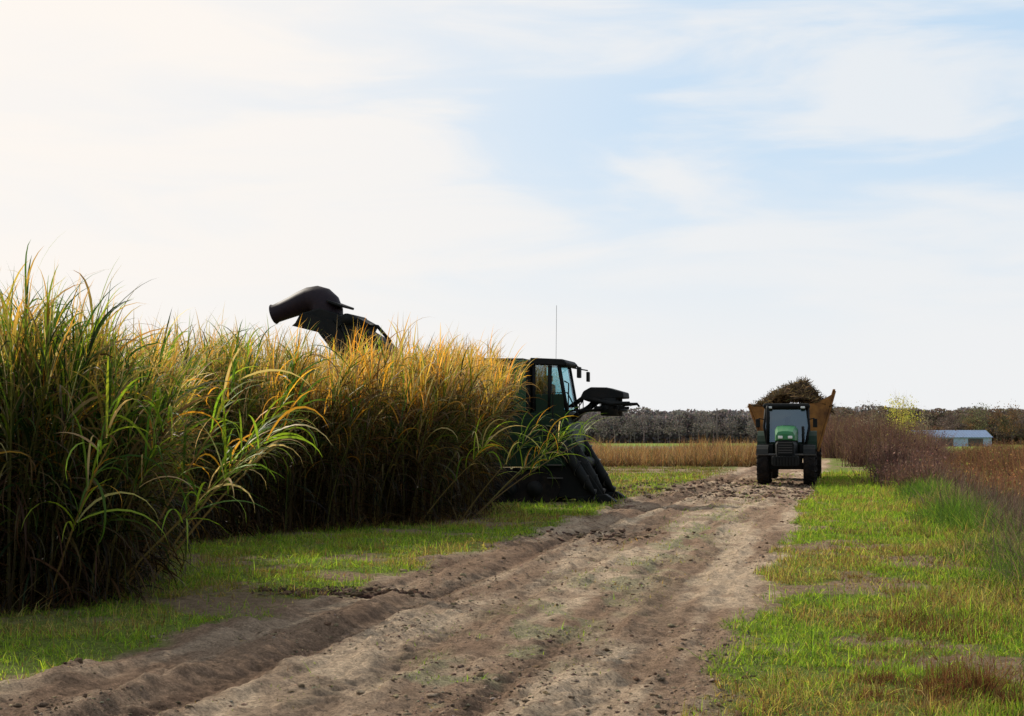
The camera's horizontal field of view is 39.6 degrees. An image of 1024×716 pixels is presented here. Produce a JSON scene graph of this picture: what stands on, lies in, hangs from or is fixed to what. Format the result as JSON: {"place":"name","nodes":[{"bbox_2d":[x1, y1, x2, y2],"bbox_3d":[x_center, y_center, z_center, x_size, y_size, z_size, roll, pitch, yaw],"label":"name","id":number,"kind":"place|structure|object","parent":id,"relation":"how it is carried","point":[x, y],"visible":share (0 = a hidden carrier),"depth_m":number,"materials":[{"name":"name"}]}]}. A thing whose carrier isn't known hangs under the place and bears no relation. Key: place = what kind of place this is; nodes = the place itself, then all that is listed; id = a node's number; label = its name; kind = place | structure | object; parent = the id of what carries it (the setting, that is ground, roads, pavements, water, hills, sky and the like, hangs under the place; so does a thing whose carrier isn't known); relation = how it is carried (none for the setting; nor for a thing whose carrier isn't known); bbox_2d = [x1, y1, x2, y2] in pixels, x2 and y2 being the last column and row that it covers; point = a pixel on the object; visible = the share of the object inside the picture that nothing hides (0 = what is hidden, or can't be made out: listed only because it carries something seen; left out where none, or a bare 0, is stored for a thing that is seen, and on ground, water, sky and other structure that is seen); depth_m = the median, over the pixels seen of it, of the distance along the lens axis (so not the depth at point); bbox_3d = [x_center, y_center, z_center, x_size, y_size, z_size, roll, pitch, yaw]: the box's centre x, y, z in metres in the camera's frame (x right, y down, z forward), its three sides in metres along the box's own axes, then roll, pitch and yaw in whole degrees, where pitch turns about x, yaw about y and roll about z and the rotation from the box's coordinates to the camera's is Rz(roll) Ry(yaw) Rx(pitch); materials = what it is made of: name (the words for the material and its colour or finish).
{"place":"outdoors","nodes":[
{"label":"outdoors","id":0,"kind":"place"},
{"bbox_2d":[0,240,620,621],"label":"sugarcane field","id":1,"kind":"structure","parent":0,"point":[117,466],"depth_m":17.68,"materials":[{"name":"plant"}]},
{"bbox_2d":[0,440,1023,715],"bbox_3d":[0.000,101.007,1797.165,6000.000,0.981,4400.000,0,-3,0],"label":"ground","id":2,"kind":"structure","parent":0,"point":[204,662],"depth_m":13.22,"materials":[{"name":"brown soil"}]},
{"bbox_2d":[0,471,819,715],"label":"dirt clods","id":3,"kind":"object","parent":2,"relation":"on","point":[479,674],"visible":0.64,"depth_m":12.24,"materials":[{"name":"brown soil"}]},
{"bbox_2d":[0,462,1023,715],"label":"grass verge","id":4,"kind":"object","parent":2,"relation":"on","point":[848,500],"depth_m":15.73,"materials":[{"name":"green plant"}]},
{"bbox_2d":[488,471,559,502],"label":"track","id":5,"kind":"structure","parent":2,"relation":"on","point":[550,492],"depth_m":38.45,"materials":[{"name":"black rubber"}]},
{"bbox_2d":[501,481,516,496],"bbox_3d":[-0.084,3.546,38.566,0.440,0.440,0.070,-1,-3,14],"label":"track roller","id":6,"kind":"object","parent":5,"relation":"attached to","point":[511,491],"visible":0.72,"depth_m":38.52,"materials":[{"name":"metal"}]},
{"bbox_2d":[527,481,542,496],"bbox_3d":[0.615,3.536,38.392,0.440,0.440,0.070,-1,-3,14],"label":"track roller","id":7,"kind":"object","parent":5,"relation":"attached to","point":[534,488],"visible":1,"depth_m":38.36,"materials":[{"name":"metal"}]},
{"bbox_2d":[492,412,585,466],"bbox_3d":[-0.438,2.264,39.844,4.845,1.500,2.100,-1,-3,14],"label":"chassis","id":8,"kind":"object","parent":5,"relation":"on","point":[545,421],"visible":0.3,"depth_m":38.48,"materials":[{"name":"green paint"}]},
{"bbox_2d":[477,358,542,412],"bbox_3d":[-0.518,0.807,39.944,2.476,1.520,1.900,-1,-3,14],"label":"engine housing","id":9,"kind":"object","parent":8,"relation":"on","point":[529,390],"visible":0.2,"depth_m":38.84,"materials":[{"name":"metal"}]},
{"bbox_2d":[514,360,525,410],"bbox_3d":[0.215,0.752,38.758,0.340,1.400,0.050,-1,-3,14],"label":"side panel","id":10,"kind":"object","parent":9,"relation":"attached to","point":[523,404],"visible":0.62,"depth_m":38.72,"materials":[{"name":"green paint"}]},
{"bbox_2d":[493,419,538,447],"bbox_3d":[-0.335,2.052,38.715,2.200,0.800,0.060,-1,-3,14],"label":"side panel","id":11,"kind":"object","parent":8,"relation":"attached to","point":[517,429],"visible":0.34,"depth_m":38.53,"materials":[{"name":"green paint"}]},
{"bbox_2d":[531,411,578,421],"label":"cab floor","id":12,"kind":"structure","parent":8,"relation":"on","point":[557,415],"depth_m":38.73,"materials":[{"name":"green paint"}]},
{"bbox_2d":[532,365,535,412],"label":"cab pillar","id":13,"kind":"structure","parent":12,"relation":"on","point":[534,387],"depth_m":38.91,"materials":[{"name":"metal"}]},
{"bbox_2d":[536,394,563,411],"bbox_3d":[1.033,1.235,38.791,0.800,0.500,0.050,-1,-3,14],"label":"cab door panel","id":14,"kind":"structure","parent":12,"relation":"on","point":[558,403],"depth_m":38.76,"materials":[{"name":"metal"}]},
{"bbox_2d":[557,365,567,412],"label":"cab pillar","id":15,"kind":"structure","parent":12,"relation":"on","point":[562,386],"depth_m":38.71,"materials":[{"name":"metal"}]},
{"bbox_2d":[530,358,576,367],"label":"cab roof","id":16,"kind":"structure","parent":15,"relation":"on","point":[546,362],"depth_m":38.84,"materials":[{"name":"black metal"}]},
{"bbox_2d":[567,368,577,411],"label":"cab pillar","id":17,"kind":"structure","parent":12,"relation":"on","point":[572,384],"depth_m":40.08,"materials":[{"name":"metal"}]},
{"bbox_3d":[1.571,0.849,39.421,0.230,1.280,1.320,-1,-3,14],"label":"cab","id":18,"kind":"object","parent":12,"relation":"on","visible":0},
{"bbox_2d":[577,367,580,377],"bbox_3d":[1.822,0.394,38.609,0.100,0.300,0.200,-1,-3,14],"label":"mirror","id":19,"kind":"object","parent":18,"relation":"attached to","point":[578,372],"visible":1,"depth_m":38.52,"materials":[{"name":"metal"}]},
{"bbox_3d":[0.897,1.247,39.567,0.400,0.300,0.450,-1,-3,14],"label":"seat","id":20,"kind":"object","parent":12,"relation":"on","visible":0},
{"bbox_2d":[538,380,545,393],"bbox_3d":[0.839,0.899,39.601,0.120,0.550,0.420,-1,-3,14],"label":"seat back","id":21,"kind":"object","parent":20,"relation":"attached to","point":[540,384],"visible":0.53,"depth_m":39.41,"materials":[{"name":"fabric"}]},
{"bbox_2d":[543,375,555,393],"bbox_3d":[1.013,0.801,39.562,0.386,0.690,0.386,-1,-3,14],"label":"operator","id":22,"kind":"object","parent":20,"relation":"on","point":[545,388],"visible":0.45,"depth_m":39.42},
{"bbox_2d":[547,464,562,465],"bbox_3d":[1.160,2.878,38.256,0.420,0.030,0.120,-1,-3,14],"label":"ladder step","id":23,"kind":"object","parent":8,"relation":"attached to","point":[554,464],"visible":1,"depth_m":38.20,"materials":[{"name":"grey metal"}]},
{"bbox_2d":[552,392,578,417],"bbox_3d":[1.449,1.280,38.473,0.738,0.714,0.041,-1,-3,10],"label":"handrail","id":24,"kind":"object","parent":8,"relation":"on","point":[570,399],"visible":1,"depth_m":38.49,"materials":[{"name":"metal"}]},
{"bbox_2d":[564,380,568,418],"bbox_3d":[1.482,1.123,38.550,0.149,1.038,0.039,-1,-3,14],"label":"handrail","id":25,"kind":"object","parent":8,"relation":"on","point":[568,401],"visible":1,"depth_m":38.52,"materials":[{"name":"metal"}]},
{"bbox_2d":[580,387,628,401],"bbox_3d":[2.560,1.015,39.164,1.204,0.399,1.000,-1,-3,14],"label":"topper frame","id":26,"kind":"object","parent":8,"relation":"on","point":[600,392],"visible":0.85,"depth_m":38.70,"materials":[{"name":"black metal"}]},
{"bbox_2d":[586,396,631,405],"bbox_3d":[2.623,1.169,38.511,1.310,0.296,0.140,-1,-3,24],"label":"topper divider","id":27,"kind":"object","parent":26,"relation":"on","point":[599,401],"visible":1,"depth_m":38.49,"materials":[{"name":"metal"}]},
{"bbox_2d":[601,398,617,415],"bbox_3d":[2.654,1.333,38.752,0.477,0.480,0.477,-1,-3,14],"label":"topper drum","id":28,"kind":"object","parent":26,"relation":"on","point":[611,411],"visible":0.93,"depth_m":38.54,"materials":[{"name":"metal"}]},
{"bbox_2d":[592,409,626,411],"bbox_3d":[2.692,1.442,39.108,0.960,0.060,0.960,-1,-3,14],"label":"topper disc","id":29,"kind":"object","parent":26,"relation":"on","point":[619,410],"visible":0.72,"depth_m":38.86,"materials":[{"name":"metal"}]},
{"bbox_2d":[618,399,622,415],"bbox_3d":[2.828,1.371,39.450,0.477,0.480,0.477,-1,-3,14],"label":"topper drum","id":30,"kind":"object","parent":26,"relation":"on","point":[620,413],"visible":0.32,"depth_m":39.27,"materials":[{"name":"metal"}]},
{"bbox_2d":[622,403,639,406],"bbox_3d":[2.918,1.234,39.692,1.312,0.296,0.140,0,-3,4],"label":"topper divider","id":31,"kind":"object","parent":26,"relation":"on","point":[635,404],"visible":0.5,"depth_m":39.60,"materials":[{"name":"metal"}]},
{"bbox_2d":[547,477,562,478],"bbox_3d":[1.160,3.227,38.236,0.420,0.030,0.120,-1,-3,14],"label":"ladder step","id":32,"kind":"object","parent":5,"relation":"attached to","point":[555,477],"visible":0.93,"depth_m":38.22,"materials":[{"name":"grey metal"}]},
{"bbox_2d":[250,477,860,598],"bbox_3d":[4.709,3.833,36.822,11.532,0.380,43.131,0,-3,6],"label":"mud heap","id":33,"kind":"object","parent":2,"relation":"on","point":[364,592],"visible":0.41,"depth_m":25.51,"materials":[{"name":"brown soil"}]},
{"bbox_2d":[545,433,596,499],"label":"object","id":34,"kind":"object","parent":2,"relation":"on","point":[579,463],"visible":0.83,"depth_m":38.06,"materials":[{"name":"grey metal"}]},
{"bbox_2d":[540,451,602,498],"bbox_3d":[1.652,2.955,38.273,1.846,1.845,0.040,-1,-3,14],"label":"divider plate","id":35,"kind":"object","parent":2,"relation":"on","point":[571,486],"visible":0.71,"depth_m":38.25,"materials":[{"name":"black metal"}]},
{"bbox_2d":[547,426,598,500],"bbox_3d":[1.638,2.826,38.160,1.413,1.986,0.340,-1,-3,14],"label":"divider scroll","id":36,"kind":"object","parent":35,"relation":"attached to","point":[572,461],"visible":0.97,"depth_m":38.02,"materials":[{"name":"metal"}]},
{"bbox_2d":[140,451,1023,715],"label":"dry weeds","id":37,"kind":"object","parent":2,"relation":"on","point":[989,683],"visible":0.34,"depth_m":15.30,"materials":[{"name":"plant"}]},
{"bbox_2d":[572,435,604,493],"bbox_3d":[1.890,2.815,38.428,1.414,2.037,0.340,-1,-3,14],"label":"divider scroll","id":38,"kind":"object","parent":2,"relation":"on","point":[588,467],"visible":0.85,"depth_m":38.26,"materials":[{"name":"metal"}]},
{"bbox_2d":[576,494,616,503],"bbox_3d":[2.274,3.775,38.155,1.087,0.257,0.280,-1,-3,14],"label":"divider shoe","id":39,"kind":"object","parent":2,"relation":"on","point":[602,498],"visible":0.77,"depth_m":38.02,"materials":[{"name":"black metal"}]},
{"bbox_2d":[584,436,615,491],"bbox_3d":[2.267,2.898,39.939,1.415,2.036,0.340,-1,-3,14],"label":"divider scroll","id":40,"kind":"object","parent":2,"relation":"on","point":[600,470],"visible":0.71,"depth_m":39.81,"materials":[{"name":"metal"}]},
{"bbox_2d":[593,469,610,491],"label":"divider plate","id":41,"kind":"object","parent":2,"relation":"on","point":[605,487],"visible":0.12,"depth_m":40.01,"materials":[{"name":"black metal"}]},
{"bbox_2d":[583,432,615,495],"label":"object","id":42,"kind":"object","parent":41,"relation":"on","point":[607,473],"visible":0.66,"depth_m":39.85,"materials":[{"name":"grey metal"}]},
{"bbox_2d":[605,491,626,498],"bbox_3d":[2.709,3.871,39.899,1.087,0.257,0.280,-1,-3,14],"label":"divider shoe","id":43,"kind":"object","parent":2,"relation":"on","point":[617,493],"visible":0.27,"depth_m":39.72,"materials":[{"name":"black metal"}]},
{"bbox_2d":[713,408,720,444],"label":"utility pole","id":44,"kind":"object","parent":2,"relation":"on","point":[716,411],"visible":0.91,"depth_m":249.65,"materials":[{"name":"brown wood"}]},
{"bbox_2d":[756,403,816,484],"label":"tractor","id":45,"kind":"object","parent":2,"relation":"on","point":[786,438],"visible":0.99,"depth_m":51.85,"materials":[{"name":"green metal"}]},
{"bbox_2d":[745,376,836,478],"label":"cane wagon","id":46,"kind":"object","parent":2,"relation":"on","point":[806,391],"visible":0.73,"depth_m":56.13,"materials":[{"name":"metal"}]},
{"bbox_2d":[572,404,1022,442],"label":"distant treeline","id":47,"kind":"object","parent":2,"relation":"on","point":[646,425],"visible":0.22,"depth_m":370.36,"materials":[{"name":"grey plant"}]},
{"bbox_2d":[852,400,891,443],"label":"bare tree","id":48,"kind":"object","parent":2,"relation":"on","point":[871,416],"visible":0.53,"depth_m":91.91,"materials":[{"name":"plant"}]},
{"bbox_2d":[876,389,928,442],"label":"willow tree","id":49,"kind":"object","parent":2,"relation":"on","point":[903,410],"visible":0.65,"depth_m":95.77,"materials":[{"name":"green plant"}]},
{"bbox_2d":[820,403,1023,502],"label":"brush thicket","id":50,"kind":"object","parent":2,"relation":"on","point":[891,449],"visible":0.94,"depth_m":82.38,"materials":[{"name":"brown plant"}]},
{"bbox_2d":[825,399,1023,444],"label":"autumn trees","id":51,"kind":"object","parent":2,"relation":"on","point":[997,423],"visible":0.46,"depth_m":292.66,"materials":[{"name":"brown plant"}]},
{"bbox_2d":[906,407,946,441],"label":"bare tree","id":52,"kind":"object","parent":2,"relation":"on","point":[922,423],"visible":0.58,"depth_m":97.69,"materials":[{"name":"plant"}]},
{"bbox_2d":[861,460,1023,715],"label":"tall grass","id":53,"kind":"structure","parent":2,"relation":"on","point":[964,514],"depth_m":25.64,"materials":[{"name":"green plant"}]},
{"bbox_2d":[912,430,991,445],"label":"metal shed","id":54,"kind":"structure","parent":2,"relation":"on","point":[975,435],"depth_m":253.06,"materials":[{"name":"grey metal"}]},
{"bbox_2d":[938,439,952,445],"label":"door","id":55,"kind":"structure","parent":54,"relation":"in","point":[947,440],"depth_m":253.00,"materials":[{"name":"grey metal"}]},
{"bbox_2d":[968,439,982,445],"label":"door","id":56,"kind":"structure","parent":54,"relation":"in","point":[980,440],"depth_m":252.63,"materials":[{"name":"grey metal"}]},
{"bbox_2d":[0,0,1023,414],"label":"sky","id":57,"kind":"structure","parent":0,"point":[720,204],"materials":[{"name":"white"}]},
{"bbox_2d":[536,366,544,393],"bbox_3d":[0.742,0.900,39.625,0.060,1.300,1.300,-1,-3,14],"label":"cab rear lining","id":58,"kind":"object","parent":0,"point":[540,373],"visible":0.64,"depth_m":39.62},
{"bbox_2d":[548,365,551,410],"bbox_3d":[1.026,0.831,38.825,0.130,1.252,0.110,-1,-3,14],"label":"cab door bar","id":59,"kind":"object","parent":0,"point":[549,383],"visible":1,"depth_m":38.78,"materials":[{"name":"black metal"}]},
{"bbox_2d":[569,398,581,407],"bbox_3d":[1.987,1.144,39.115,0.981,0.522,0.080,-1,-3,14],"label":"topper arm","id":60,"kind":"object","parent":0,"point":[574,402],"visible":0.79,"depth_m":39.14},
{"bbox_2d":[574,402,590,421],"bbox_3d":[1.989,1.482,39.282,0.623,0.667,0.099,-1,-3,14],"label":"topper ram","id":61,"kind":"object","parent":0,"point":[578,418],"visible":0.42,"depth_m":39.27,"materials":[{"name":"black metal"}]},
{"bbox_2d":[572,402,595,419],"bbox_3d":[1.971,1.423,39.103,0.967,0.699,0.120,-1,-3,14],"label":"topper arm","id":62,"kind":"object","parent":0,"point":[588,406],"visible":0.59,"depth_m":39.07},
{"bbox_2d":[493,433,756,466],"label":"dry grass field","id":63,"kind":"structure","parent":0,"point":[709,454],"depth_m":85.49,"materials":[{"name":"brown plant"}]},
{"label":"mirror arm","id":64,"kind":"object","parent":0,"visible":0},
{"bbox_2d":[586,372,589,381],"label":"mirror","id":65,"kind":"object","parent":64,"relation":"attached to","point":[587,376],"visible":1,"depth_m":40.18,"materials":[{"name":"metal"}]},
{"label":"elevator floor","id":66,"kind":"structure","parent":0,"visible":0},
{"bbox_2d":[292,314,360,367],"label":"elevator side","id":67,"kind":"object","parent":66,"relation":"on","point":[324,328],"visible":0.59,"depth_m":40.61,"materials":[{"name":"metal"}]},
{"bbox_2d":[295,308,398,357],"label":"elevator head","id":68,"kind":"object","parent":66,"relation":"on","point":[324,313],"visible":0.36,"depth_m":40.56},
{"bbox_2d":[269,286,342,323],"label":"secondary extractor hood","id":69,"kind":"object","parent":68,"relation":"on","point":[298,303],"visible":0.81,"depth_m":41.16,"materials":[{"name":"plastic"}]},
{"bbox_2d":[326,300,353,309],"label":"head flange","id":70,"kind":"object","parent":69,"relation":"on","point":[340,305],"visible":0.95,"depth_m":40.74,"materials":[{"name":"metal"}]},
{"bbox_2d":[333,319,341,326],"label":"elevator bracket","id":71,"kind":"object","parent":68,"relation":"attached to","point":[337,322],"visible":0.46,"depth_m":40.57,"materials":[{"name":"metal"}]},
{"bbox_2d":[341,328,348,335],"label":"elevator bracket","id":72,"kind":"object","parent":68,"relation":"attached to","point":[343,330],"visible":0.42,"depth_m":40.52,"materials":[{"name":"metal"}]},
{"bbox_2d":[341,313,366,324],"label":"elevator motor","id":73,"kind":"object","parent":68,"relation":"attached to","point":[347,319],"visible":0.58,"depth_m":40.39,"materials":[{"name":"black metal"}]},
{"bbox_2d":[354,318,376,331],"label":"head motor box","id":74,"kind":"object","parent":68,"relation":"on","point":[360,321],"visible":0.84,"depth_m":40.56,"materials":[{"name":"metal"}]},
{"bbox_2d":[369,323,390,342],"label":"head hose","id":75,"kind":"object","parent":68,"relation":"attached to","point":[378,327],"visible":0.93,"depth_m":40.49,"materials":[{"name":"rubber"}]},
{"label":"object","id":76,"kind":"object","parent":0,"visible":0},
{"bbox_2d":[586,457,594,466],"bbox_3d":[2.013,2.880,39.199,0.309,0.309,1.500,-1,-3,14],"label":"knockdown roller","id":77,"kind":"object","parent":76,"relation":"attached to","point":[592,461],"visible":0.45,"depth_m":39.44,"materials":[{"name":"metal"}]}
]}

